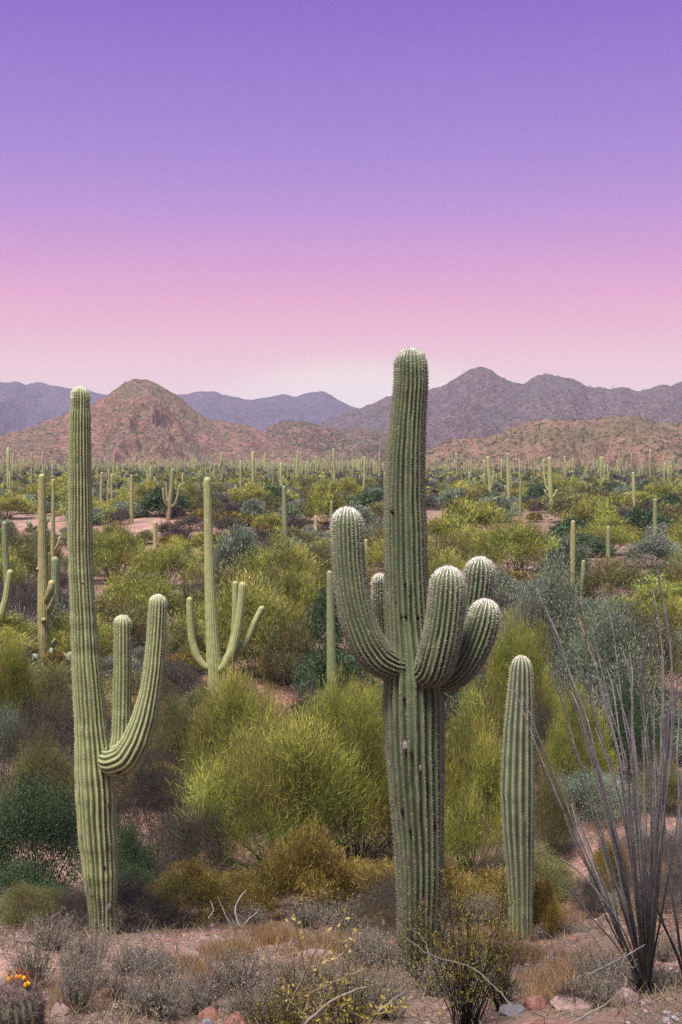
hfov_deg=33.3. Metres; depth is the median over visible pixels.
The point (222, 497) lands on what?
silvery shrub
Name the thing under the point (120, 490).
palo verde
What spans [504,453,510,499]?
saguaro
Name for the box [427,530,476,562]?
palo verde
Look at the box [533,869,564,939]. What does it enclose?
rusty shrub
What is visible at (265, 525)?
shrub
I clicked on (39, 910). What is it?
bursage
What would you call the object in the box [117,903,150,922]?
bursage
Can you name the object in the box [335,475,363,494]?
palo verde
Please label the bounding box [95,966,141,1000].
dry shrub
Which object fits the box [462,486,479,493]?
palo verde
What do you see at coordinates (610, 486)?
leafy shrub
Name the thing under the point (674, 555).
palo verde
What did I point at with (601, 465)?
saguaro
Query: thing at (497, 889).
shrub
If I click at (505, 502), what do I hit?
silvery shrub
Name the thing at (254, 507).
silvery shrub
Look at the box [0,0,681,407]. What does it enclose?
sky
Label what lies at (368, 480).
palo verde
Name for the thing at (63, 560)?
palo verde
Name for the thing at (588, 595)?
shrub
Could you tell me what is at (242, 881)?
rusty shrub
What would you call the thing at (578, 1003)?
rock
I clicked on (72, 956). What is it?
bursage
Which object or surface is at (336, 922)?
bursage
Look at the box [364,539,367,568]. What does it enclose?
saguaro
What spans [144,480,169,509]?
palo verde
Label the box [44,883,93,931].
bare shrub
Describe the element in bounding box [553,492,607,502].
palo verde
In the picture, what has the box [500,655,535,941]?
saguaro
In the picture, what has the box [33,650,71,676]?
shrub
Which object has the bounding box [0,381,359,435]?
mountains
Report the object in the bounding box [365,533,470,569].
palo verde
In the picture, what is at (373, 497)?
leafy shrub
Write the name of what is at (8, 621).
palo verde
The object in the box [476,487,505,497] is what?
palo verde
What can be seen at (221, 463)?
saguaro
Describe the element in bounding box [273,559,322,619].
palo verde
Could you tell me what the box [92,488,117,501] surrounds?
silvery shrub
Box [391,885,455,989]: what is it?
creosote
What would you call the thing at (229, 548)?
silvery shrub
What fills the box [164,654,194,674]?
shrub
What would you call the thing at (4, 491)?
silvery shrub
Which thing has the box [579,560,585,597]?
saguaro
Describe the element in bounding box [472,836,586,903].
shrub
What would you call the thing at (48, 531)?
silvery shrub
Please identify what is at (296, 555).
palo verde
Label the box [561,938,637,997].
bursage
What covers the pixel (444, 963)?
bursage
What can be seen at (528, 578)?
shrub
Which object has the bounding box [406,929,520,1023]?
bare twig
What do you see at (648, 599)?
palo verde
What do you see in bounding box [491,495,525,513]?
palo verde
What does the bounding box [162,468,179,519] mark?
saguaro
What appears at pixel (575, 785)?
shrub
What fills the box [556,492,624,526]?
palo verde
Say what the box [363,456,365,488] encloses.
saguaro
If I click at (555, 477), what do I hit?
palo verde
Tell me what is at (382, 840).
palo verde
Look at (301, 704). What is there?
bare shrub
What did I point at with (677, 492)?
palo verde
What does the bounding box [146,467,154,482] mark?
saguaro
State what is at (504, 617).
palo verde
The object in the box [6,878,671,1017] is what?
dry grass
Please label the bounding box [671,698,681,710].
shrub
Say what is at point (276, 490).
leafy shrub
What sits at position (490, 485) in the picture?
saguaro
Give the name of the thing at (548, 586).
silvery shrub
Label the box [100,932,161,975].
bursage
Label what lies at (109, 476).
saguaro
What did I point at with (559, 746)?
palo verde
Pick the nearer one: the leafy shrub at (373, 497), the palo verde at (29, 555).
the palo verde at (29, 555)
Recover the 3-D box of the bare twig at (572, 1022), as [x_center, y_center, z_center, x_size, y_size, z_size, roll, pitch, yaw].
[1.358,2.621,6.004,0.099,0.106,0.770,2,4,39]
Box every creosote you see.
[235,954,314,1023]
[260,946,367,1023]
[272,944,397,1023]
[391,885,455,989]
[404,859,530,1023]
[469,899,535,1014]
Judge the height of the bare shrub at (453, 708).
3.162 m
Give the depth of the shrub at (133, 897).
13.66 m
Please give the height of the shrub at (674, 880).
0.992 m
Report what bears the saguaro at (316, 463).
on the ground at (526, 1017)
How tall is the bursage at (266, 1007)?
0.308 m
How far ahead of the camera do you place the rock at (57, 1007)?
8.26 m
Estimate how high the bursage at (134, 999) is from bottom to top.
0.379 m
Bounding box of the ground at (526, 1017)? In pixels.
[0,499,681,1023]
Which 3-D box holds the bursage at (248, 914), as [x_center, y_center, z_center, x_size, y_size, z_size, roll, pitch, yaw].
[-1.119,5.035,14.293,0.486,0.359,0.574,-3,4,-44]
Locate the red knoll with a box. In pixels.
[262,420,431,463]
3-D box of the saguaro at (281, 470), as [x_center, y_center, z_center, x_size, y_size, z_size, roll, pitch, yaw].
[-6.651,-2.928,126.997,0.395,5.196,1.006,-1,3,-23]
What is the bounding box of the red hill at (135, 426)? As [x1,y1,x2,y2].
[0,379,345,467]
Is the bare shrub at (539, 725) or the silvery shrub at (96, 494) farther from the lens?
the silvery shrub at (96, 494)
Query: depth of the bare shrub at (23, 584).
44.77 m
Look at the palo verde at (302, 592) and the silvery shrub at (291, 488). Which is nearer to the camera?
the palo verde at (302, 592)
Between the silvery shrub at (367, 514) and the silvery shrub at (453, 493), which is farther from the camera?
the silvery shrub at (453, 493)
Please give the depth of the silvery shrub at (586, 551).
67.81 m
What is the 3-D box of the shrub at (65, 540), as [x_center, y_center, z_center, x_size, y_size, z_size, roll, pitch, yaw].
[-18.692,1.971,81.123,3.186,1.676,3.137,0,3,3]
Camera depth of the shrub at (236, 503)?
96.12 m
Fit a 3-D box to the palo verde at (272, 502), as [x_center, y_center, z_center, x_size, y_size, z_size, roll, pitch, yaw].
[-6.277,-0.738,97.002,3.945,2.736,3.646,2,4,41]
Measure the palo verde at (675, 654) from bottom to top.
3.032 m
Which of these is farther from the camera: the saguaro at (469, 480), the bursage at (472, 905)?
the saguaro at (469, 480)
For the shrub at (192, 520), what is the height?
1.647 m
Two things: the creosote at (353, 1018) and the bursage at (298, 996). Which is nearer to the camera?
the creosote at (353, 1018)
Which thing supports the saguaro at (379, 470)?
on the ground at (526, 1017)
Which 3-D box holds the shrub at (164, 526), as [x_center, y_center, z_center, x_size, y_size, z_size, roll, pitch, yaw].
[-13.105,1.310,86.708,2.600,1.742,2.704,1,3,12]
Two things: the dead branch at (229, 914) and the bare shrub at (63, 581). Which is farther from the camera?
the bare shrub at (63, 581)
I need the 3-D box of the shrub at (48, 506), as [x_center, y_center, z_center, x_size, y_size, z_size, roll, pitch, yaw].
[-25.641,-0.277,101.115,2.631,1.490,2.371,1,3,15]
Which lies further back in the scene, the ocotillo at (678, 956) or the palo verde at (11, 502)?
the palo verde at (11, 502)
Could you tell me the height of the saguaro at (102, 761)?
6.724 m
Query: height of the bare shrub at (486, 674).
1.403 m
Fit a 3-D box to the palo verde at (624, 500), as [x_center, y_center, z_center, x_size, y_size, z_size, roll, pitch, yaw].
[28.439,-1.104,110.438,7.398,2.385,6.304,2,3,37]
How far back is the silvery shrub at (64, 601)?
37.96 m
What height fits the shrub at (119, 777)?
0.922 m
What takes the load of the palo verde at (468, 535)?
on the ground at (526, 1017)
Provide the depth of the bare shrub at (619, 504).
105.04 m
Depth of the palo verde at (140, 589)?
39.66 m
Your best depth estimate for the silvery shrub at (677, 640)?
32.59 m
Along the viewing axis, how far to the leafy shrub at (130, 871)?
15.23 m
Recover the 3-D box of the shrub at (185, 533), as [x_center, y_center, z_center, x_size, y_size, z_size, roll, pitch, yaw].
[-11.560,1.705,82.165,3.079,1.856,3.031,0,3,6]
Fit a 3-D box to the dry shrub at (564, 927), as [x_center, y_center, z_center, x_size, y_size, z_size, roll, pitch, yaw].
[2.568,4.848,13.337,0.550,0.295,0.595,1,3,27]
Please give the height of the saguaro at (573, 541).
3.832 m
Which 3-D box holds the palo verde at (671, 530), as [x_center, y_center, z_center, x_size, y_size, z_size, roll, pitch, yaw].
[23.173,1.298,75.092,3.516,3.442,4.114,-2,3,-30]
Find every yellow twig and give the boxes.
[277,902,363,1023]
[316,983,406,1023]
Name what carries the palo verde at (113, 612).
on the ground at (526, 1017)
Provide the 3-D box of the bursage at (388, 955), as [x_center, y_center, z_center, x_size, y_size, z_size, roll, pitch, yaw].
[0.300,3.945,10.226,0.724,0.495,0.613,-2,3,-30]
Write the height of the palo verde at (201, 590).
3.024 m
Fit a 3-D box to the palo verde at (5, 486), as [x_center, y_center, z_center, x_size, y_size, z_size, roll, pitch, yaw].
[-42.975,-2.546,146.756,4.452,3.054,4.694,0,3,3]
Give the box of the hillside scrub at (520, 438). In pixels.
[0,367,681,469]
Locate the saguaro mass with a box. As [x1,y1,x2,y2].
[0,402,678,474]
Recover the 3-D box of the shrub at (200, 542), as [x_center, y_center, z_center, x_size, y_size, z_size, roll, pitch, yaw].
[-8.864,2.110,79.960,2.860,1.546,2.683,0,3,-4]
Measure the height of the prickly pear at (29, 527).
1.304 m
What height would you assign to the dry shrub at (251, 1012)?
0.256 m
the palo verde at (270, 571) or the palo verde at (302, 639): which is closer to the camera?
the palo verde at (302, 639)
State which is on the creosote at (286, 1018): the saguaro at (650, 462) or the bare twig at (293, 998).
the bare twig at (293, 998)
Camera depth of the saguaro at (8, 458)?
131.14 m
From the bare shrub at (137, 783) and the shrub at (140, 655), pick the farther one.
the shrub at (140, 655)
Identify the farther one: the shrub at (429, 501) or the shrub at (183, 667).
the shrub at (429, 501)
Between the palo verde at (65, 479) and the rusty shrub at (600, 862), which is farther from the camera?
the palo verde at (65, 479)
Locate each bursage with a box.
[0,885,29,921]
[0,917,77,986]
[7,906,82,953]
[24,900,52,923]
[44,934,101,974]
[45,947,122,992]
[51,944,106,1011]
[54,909,119,969]
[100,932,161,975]
[106,960,184,1014]
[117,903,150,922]
[121,948,200,1020]
[123,938,197,983]
[129,932,185,971]
[145,890,196,927]
[168,968,235,1014]
[198,940,277,997]
[213,967,277,1022]
[233,893,275,925]
[244,994,282,1023]
[262,938,326,994]
[264,975,333,1021]
[271,893,325,929]
[287,954,375,1001]
[305,889,379,934]
[309,895,344,925]
[318,953,381,1000]
[321,959,401,1016]
[335,919,395,956]
[337,919,400,970]
[343,954,421,1023]
[355,963,416,999]
[397,937,464,997]
[418,948,461,979]
[439,917,466,951]
[441,973,481,1008]
[442,884,472,926]
[449,945,493,976]
[455,901,483,927]
[457,880,507,929]
[483,964,538,1001]
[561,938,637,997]
[564,961,630,1006]
[583,943,633,981]
[602,888,633,912]
[621,916,657,934]
[621,949,669,993]
[637,924,681,962]
[652,964,681,986]
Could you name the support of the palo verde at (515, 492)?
on the ground at (526, 1017)
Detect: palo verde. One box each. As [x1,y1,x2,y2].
[0,480,18,493]
[0,490,37,518]
[0,522,37,574]
[0,542,36,597]
[0,609,56,653]
[0,626,41,756]
[0,712,74,838]
[7,482,50,509]
[16,657,112,725]
[19,524,67,575]
[20,658,73,741]
[33,479,67,493]
[34,604,113,659]
[46,483,100,503]
[47,472,96,484]
[48,495,94,512]
[55,501,116,516]
[56,590,147,654]
[59,545,123,575]
[61,528,108,539]
[66,511,153,581]
[95,554,195,631]
[101,490,145,513]
[110,476,127,483]
[110,486,129,494]
[122,478,158,495]
[123,530,203,588]
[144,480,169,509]
[148,674,198,769]
[161,555,286,628]
[161,691,391,894]
[163,477,200,493]
[165,611,205,666]
[166,580,257,656]
[167,654,297,829]
[176,487,202,507]
[180,530,266,568]
[184,532,203,546]
[185,490,224,511]
[196,564,313,678]
[198,478,230,502]
[219,522,328,595]
[220,479,239,486]
[227,481,274,508]
[239,480,276,487]
[241,604,323,685]
[245,482,300,501]
[250,510,281,528]
[251,488,281,514]
[259,561,300,596]
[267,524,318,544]
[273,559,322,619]
[274,538,313,557]
[279,656,444,865]
[287,475,320,486]
[297,482,314,498]
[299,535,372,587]
[300,483,347,525]
[301,679,383,765]
[305,477,339,500]
[311,538,329,548]
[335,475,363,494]
[339,490,366,500]
[340,739,459,863]
[355,477,373,487]
[364,524,383,565]
[365,477,378,485]
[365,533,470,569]
[366,501,383,524]
[427,512,473,539]
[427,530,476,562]
[427,538,469,582]
[433,493,508,531]
[438,479,493,494]
[443,521,492,555]
[444,672,543,875]
[447,487,484,510]
[449,478,475,484]
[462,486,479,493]
[465,505,565,571]
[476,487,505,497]
[480,602,577,777]
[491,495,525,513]
[498,595,577,629]
[500,485,529,499]
[534,473,563,483]
[534,738,579,869]
[535,672,618,805]
[536,485,574,502]
[540,491,619,519]
[541,490,567,503]
[553,475,584,490]
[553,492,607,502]
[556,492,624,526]
[561,481,617,501]
[568,509,647,555]
[571,551,653,605]
[585,573,681,634]
[603,490,661,509]
[619,590,681,700]
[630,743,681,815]
[631,549,681,594]
[642,478,679,497]
[646,502,681,525]
[651,573,681,624]
[661,518,681,541]
[662,546,681,568]
[664,524,681,550]
[671,489,681,499]
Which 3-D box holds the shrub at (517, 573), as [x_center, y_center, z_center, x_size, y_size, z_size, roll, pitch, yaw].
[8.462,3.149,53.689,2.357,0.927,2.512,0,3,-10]
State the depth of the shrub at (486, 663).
31.07 m
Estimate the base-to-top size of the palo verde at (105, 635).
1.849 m
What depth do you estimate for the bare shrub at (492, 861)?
15.49 m
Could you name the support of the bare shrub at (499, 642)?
on the ground at (526, 1017)
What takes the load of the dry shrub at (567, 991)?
on the ground at (526, 1017)
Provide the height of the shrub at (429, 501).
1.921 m
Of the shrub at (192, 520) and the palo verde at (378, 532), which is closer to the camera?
the palo verde at (378, 532)
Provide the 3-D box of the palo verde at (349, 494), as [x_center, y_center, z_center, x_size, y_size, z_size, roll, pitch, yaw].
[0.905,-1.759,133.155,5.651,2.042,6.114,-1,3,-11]
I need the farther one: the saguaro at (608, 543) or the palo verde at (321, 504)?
the palo verde at (321, 504)
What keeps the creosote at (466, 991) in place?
on the ground at (526, 1017)
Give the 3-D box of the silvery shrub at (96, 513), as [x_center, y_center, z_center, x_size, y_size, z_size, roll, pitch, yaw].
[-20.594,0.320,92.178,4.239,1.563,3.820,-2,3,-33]
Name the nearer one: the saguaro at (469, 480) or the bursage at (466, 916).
the bursage at (466, 916)
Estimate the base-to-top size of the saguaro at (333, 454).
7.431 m
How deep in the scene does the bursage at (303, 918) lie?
13.89 m
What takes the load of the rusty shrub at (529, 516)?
on the ground at (526, 1017)
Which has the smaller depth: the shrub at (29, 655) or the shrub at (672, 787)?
the shrub at (672, 787)
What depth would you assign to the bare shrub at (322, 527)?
87.74 m
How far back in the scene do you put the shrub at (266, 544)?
75.87 m
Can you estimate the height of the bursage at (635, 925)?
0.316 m
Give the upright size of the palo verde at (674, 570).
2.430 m
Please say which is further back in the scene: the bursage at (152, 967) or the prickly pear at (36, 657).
the prickly pear at (36, 657)
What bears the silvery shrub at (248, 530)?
on the ground at (526, 1017)
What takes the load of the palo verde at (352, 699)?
on the ground at (526, 1017)
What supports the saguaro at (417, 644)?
on the ground at (526, 1017)
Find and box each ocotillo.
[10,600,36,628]
[512,563,681,996]
[633,696,681,978]
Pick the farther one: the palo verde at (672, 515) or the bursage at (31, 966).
the palo verde at (672, 515)
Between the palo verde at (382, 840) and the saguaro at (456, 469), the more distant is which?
the saguaro at (456, 469)
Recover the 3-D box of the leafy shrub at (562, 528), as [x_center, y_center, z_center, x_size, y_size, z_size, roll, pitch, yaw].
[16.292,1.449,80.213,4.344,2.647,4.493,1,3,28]
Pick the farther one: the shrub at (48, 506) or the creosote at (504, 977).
the shrub at (48, 506)
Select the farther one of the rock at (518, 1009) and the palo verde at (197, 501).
the palo verde at (197, 501)
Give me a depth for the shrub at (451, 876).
14.39 m
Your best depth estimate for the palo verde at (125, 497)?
99.49 m
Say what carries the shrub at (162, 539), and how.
on the ground at (526, 1017)
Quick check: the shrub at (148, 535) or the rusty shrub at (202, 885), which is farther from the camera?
the shrub at (148, 535)
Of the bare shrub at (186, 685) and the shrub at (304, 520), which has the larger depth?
the shrub at (304, 520)
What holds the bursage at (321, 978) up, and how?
on the ground at (526, 1017)
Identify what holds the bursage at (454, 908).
on the ground at (526, 1017)
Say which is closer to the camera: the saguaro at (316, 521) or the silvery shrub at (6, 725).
the silvery shrub at (6, 725)
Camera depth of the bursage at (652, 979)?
9.10 m
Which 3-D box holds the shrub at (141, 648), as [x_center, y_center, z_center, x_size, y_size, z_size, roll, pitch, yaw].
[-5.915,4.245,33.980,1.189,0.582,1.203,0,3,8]
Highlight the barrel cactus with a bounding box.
[0,968,48,1023]
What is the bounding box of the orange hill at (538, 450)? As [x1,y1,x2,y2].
[357,415,681,470]
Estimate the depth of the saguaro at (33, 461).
299.00 m
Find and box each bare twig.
[286,949,316,1010]
[304,986,406,1023]
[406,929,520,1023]
[570,973,626,1023]
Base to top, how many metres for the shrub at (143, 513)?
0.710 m
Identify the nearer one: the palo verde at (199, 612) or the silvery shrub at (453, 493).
the palo verde at (199, 612)
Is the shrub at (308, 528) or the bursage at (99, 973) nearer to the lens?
the bursage at (99, 973)
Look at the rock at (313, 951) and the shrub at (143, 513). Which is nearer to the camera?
the rock at (313, 951)
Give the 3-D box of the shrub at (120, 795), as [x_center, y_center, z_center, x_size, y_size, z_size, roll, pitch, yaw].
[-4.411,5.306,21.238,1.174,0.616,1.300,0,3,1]
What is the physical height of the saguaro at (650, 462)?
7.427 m
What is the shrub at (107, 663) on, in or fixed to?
on the ground at (526, 1017)
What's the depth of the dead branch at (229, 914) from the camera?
13.86 m
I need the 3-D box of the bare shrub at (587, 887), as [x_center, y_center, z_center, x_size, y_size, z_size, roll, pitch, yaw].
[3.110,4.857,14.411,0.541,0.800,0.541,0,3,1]
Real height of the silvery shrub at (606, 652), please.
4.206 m
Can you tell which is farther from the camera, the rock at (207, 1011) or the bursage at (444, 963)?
the bursage at (444, 963)
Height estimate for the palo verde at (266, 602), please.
3.432 m
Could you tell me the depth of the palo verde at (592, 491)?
114.60 m
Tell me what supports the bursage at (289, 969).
on the ground at (526, 1017)
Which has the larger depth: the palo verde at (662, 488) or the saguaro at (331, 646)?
the palo verde at (662, 488)
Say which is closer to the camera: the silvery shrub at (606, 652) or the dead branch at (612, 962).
the dead branch at (612, 962)
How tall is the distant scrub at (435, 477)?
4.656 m
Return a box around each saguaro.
[0,569,12,623]
[2,521,10,610]
[6,447,9,490]
[6,471,12,492]
[30,452,33,470]
[36,474,55,659]
[42,452,43,471]
[50,479,60,557]
[50,556,59,633]
[67,386,167,934]
[100,472,102,502]
[108,469,109,485]
[108,474,112,499]
[112,458,115,475]
[130,475,133,523]
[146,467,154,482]
[153,521,156,548]
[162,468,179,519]
[186,477,264,698]
[218,453,224,476]
[239,460,241,484]
[251,451,254,484]
[272,463,273,485]
[277,486,287,542]
[280,463,283,486]
[297,450,298,476]
[314,516,317,529]
[315,456,316,471]
[327,570,336,695]
[329,347,500,976]
[329,451,330,472]
[330,501,332,531]
[332,449,335,478]
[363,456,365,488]
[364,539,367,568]
[378,452,381,474]
[454,453,457,474]
[466,472,471,484]
[483,456,494,494]
[483,459,485,478]
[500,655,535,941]
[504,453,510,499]
[518,481,521,519]
[543,457,557,512]
[562,456,566,475]
[570,520,575,589]
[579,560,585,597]
[598,456,604,485]
[605,465,609,479]
[606,526,610,561]
[628,472,635,510]
[649,449,650,476]
[653,499,656,547]
[663,463,665,482]
[668,466,669,481]
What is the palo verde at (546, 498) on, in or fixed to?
on the ground at (526, 1017)
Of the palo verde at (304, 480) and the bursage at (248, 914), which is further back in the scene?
the palo verde at (304, 480)
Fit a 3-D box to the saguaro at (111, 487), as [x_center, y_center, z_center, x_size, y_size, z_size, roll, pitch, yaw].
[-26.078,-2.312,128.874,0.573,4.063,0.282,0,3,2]
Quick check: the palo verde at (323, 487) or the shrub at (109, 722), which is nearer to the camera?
the shrub at (109, 722)
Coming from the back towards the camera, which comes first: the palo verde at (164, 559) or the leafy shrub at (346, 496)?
the leafy shrub at (346, 496)
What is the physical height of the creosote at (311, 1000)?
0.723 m
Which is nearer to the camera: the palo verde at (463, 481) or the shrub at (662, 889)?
the shrub at (662, 889)
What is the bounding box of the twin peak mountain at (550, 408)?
[317,367,681,448]
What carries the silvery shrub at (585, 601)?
on the ground at (526, 1017)
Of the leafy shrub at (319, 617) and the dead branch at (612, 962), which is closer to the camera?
the dead branch at (612, 962)
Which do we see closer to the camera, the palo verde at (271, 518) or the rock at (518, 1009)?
the rock at (518, 1009)
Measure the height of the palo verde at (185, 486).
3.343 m
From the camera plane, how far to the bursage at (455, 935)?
11.64 m
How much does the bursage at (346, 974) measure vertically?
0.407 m
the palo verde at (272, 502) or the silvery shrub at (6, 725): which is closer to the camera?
the silvery shrub at (6, 725)
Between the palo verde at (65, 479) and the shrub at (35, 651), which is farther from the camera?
the palo verde at (65, 479)
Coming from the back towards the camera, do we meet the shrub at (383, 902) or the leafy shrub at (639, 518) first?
the leafy shrub at (639, 518)
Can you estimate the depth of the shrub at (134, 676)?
29.95 m
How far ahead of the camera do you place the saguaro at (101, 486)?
119.89 m
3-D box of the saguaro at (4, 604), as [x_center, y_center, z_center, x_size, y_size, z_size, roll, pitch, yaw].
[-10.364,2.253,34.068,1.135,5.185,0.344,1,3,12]
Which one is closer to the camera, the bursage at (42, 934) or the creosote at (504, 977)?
the creosote at (504, 977)
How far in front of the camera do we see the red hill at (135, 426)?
593.90 m
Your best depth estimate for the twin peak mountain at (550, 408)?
1383.92 m
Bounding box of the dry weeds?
[0,559,681,1023]
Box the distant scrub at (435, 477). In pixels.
[0,464,681,499]
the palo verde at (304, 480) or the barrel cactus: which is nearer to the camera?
the barrel cactus
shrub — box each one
[0,488,9,496]
[0,516,16,528]
[0,523,24,538]
[0,575,36,607]
[0,669,111,787]
[0,697,33,786]
[0,763,84,902]
[0,850,77,914]
[0,878,71,931]
[1,581,68,627]
[6,493,47,512]
[19,647,34,664]
[24,632,69,654]
[28,565,99,596]
[29,529,61,542]
[32,590,69,638]
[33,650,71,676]
[37,494,61,509]
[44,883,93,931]
[46,502,63,515]
[56,858,185,934]
[58,527,67,534]
[59,710,111,744]
[60,507,114,523]
[60,532,67,548]
[69,766,131,790]
[74,782,129,813]
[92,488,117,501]
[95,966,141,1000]
[100,654,143,679]
[102,507,130,524]
[103,667,142,696]
[105,696,163,723]
[110,500,144,515]
[115,736,203,880]
[116,812,162,902]
[117,860,156,909]
[123,760,195,807]
[131,629,172,652]
[131,646,170,668]
[131,647,144,662]
[132,528,157,543]
[132,660,206,699]
[135,510,151,516]
[136,486,193,515]
[138,853,247,927]
[140,790,245,904]
[150,718,188,757]
[157,519,180,535]
[157,533,191,548]
[160,691,186,706]
[161,503,190,517]
[163,522,191,538]
[163,659,205,694]
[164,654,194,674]
[165,648,205,672]
[172,513,203,530]
[176,683,213,720]
[187,508,203,518]
[188,964,234,999]
[189,673,263,694]
[195,531,227,550]
[209,866,277,915]
[212,490,231,512]
[212,501,242,515]
[213,510,248,526]
[213,513,245,533]
[214,517,265,574]
[224,499,243,511]
[226,988,278,1023]
[228,687,277,710]
[233,527,256,537]
[238,513,255,525]
[239,497,269,524]
[246,814,364,921]
[249,521,279,534]
[251,526,275,543]
[254,967,308,998]
[260,482,289,503]
[260,538,274,549]
[267,536,312,553]
[275,497,314,519]
[275,674,327,737]
[278,484,298,500]
[280,515,306,530]
[289,630,381,702]
[289,852,394,914]
[293,517,312,527]
[299,585,346,650]
[300,525,313,531]
[306,529,330,541]
[314,492,360,510]
[318,523,329,532]
[321,653,382,697]
[335,863,466,937]
[340,850,492,928]
[346,499,383,527]
[354,485,383,507]
[360,485,380,494]
[363,521,381,558]
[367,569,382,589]
[377,672,506,735]
[425,494,438,508]
[425,495,444,509]
[434,487,469,508]
[442,861,571,926]
[444,670,503,783]
[449,786,502,847]
[467,839,505,914]
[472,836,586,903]
[475,667,490,686]
[477,495,522,521]
[480,491,505,497]
[480,652,492,675]
[489,626,537,660]
[490,559,522,609]
[492,587,521,615]
[496,528,599,700]
[498,493,517,502]
[503,569,531,584]
[514,495,540,503]
[514,576,578,601]
[518,568,553,583]
[522,481,544,499]
[522,498,540,507]
[525,511,543,521]
[526,535,595,557]
[527,500,548,512]
[532,536,595,580]
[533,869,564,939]
[534,686,573,793]
[536,481,558,500]
[536,576,681,751]
[539,763,649,830]
[540,909,581,935]
[542,515,593,540]
[542,964,589,1003]
[557,585,598,600]
[559,593,607,626]
[563,532,619,557]
[566,585,584,599]
[568,872,605,917]
[576,892,608,917]
[585,831,631,891]
[602,481,624,493]
[602,662,667,783]
[605,826,679,866]
[605,858,681,915]
[609,501,621,509]
[613,485,631,495]
[614,504,633,520]
[616,527,681,568]
[617,505,675,538]
[619,719,679,766]
[626,484,654,508]
[629,697,681,743]
[638,499,652,509]
[638,522,669,539]
[641,625,681,665]
[645,825,679,874]
[650,492,681,510]
[658,857,681,927]
[659,725,681,760]
[667,742,681,767]
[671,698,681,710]
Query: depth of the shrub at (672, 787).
18.57 m
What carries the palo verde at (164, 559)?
on the ground at (526, 1017)
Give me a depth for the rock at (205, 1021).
8.15 m
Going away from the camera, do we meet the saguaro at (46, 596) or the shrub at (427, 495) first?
the saguaro at (46, 596)
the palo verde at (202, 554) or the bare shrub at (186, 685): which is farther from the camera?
the palo verde at (202, 554)
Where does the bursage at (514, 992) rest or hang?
on the ground at (526, 1017)
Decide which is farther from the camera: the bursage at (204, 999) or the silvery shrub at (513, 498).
the silvery shrub at (513, 498)
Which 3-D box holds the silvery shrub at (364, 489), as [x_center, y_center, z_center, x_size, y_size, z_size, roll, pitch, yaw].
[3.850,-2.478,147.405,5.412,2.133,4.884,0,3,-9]
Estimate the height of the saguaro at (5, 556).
4.084 m
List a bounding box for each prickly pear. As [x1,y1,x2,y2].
[25,516,49,532]
[32,638,71,669]
[313,527,330,537]
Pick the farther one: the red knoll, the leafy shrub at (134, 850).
the red knoll
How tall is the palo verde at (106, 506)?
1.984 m
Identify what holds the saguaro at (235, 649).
on the ground at (526, 1017)
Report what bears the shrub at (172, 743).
on the ground at (526, 1017)
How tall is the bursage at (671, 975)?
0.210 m
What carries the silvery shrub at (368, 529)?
on the ground at (526, 1017)
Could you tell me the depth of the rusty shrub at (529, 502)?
124.22 m
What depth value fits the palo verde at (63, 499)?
104.10 m
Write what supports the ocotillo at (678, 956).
on the ground at (526, 1017)
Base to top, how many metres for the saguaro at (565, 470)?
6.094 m
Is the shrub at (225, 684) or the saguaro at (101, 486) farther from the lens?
the saguaro at (101, 486)
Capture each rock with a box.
[49,1002,70,1016]
[198,1006,219,1020]
[201,1018,213,1023]
[224,1011,246,1023]
[299,949,329,957]
[499,1004,524,1016]
[523,995,547,1010]
[550,995,596,1009]
[567,936,576,940]
[611,987,638,1004]
[639,999,656,1006]
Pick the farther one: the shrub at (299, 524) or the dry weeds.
the shrub at (299, 524)
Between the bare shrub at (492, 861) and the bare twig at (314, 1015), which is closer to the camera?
the bare twig at (314, 1015)
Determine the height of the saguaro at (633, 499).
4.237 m
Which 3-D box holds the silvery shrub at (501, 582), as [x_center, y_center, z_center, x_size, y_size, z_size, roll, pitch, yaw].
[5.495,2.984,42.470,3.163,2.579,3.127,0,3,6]
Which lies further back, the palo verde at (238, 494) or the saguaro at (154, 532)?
the palo verde at (238, 494)
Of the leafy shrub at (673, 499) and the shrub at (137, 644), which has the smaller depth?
the shrub at (137, 644)
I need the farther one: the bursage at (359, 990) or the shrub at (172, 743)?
the shrub at (172, 743)
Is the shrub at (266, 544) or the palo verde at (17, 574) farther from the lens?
the shrub at (266, 544)
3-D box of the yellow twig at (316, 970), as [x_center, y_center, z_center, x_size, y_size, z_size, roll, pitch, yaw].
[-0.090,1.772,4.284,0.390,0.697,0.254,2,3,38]
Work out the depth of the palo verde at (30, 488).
113.78 m
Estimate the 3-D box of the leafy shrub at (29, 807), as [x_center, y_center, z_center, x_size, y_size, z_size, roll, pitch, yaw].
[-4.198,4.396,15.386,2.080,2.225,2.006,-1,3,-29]
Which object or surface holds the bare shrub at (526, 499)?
on the ground at (526, 1017)
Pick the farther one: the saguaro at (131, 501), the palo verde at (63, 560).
the saguaro at (131, 501)
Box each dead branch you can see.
[208,890,258,928]
[584,944,644,975]
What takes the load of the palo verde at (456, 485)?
on the ground at (526, 1017)
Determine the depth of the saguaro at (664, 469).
155.44 m
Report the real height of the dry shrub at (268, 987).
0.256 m
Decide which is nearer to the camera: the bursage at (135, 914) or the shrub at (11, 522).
the bursage at (135, 914)
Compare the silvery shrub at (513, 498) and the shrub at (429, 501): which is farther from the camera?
the silvery shrub at (513, 498)

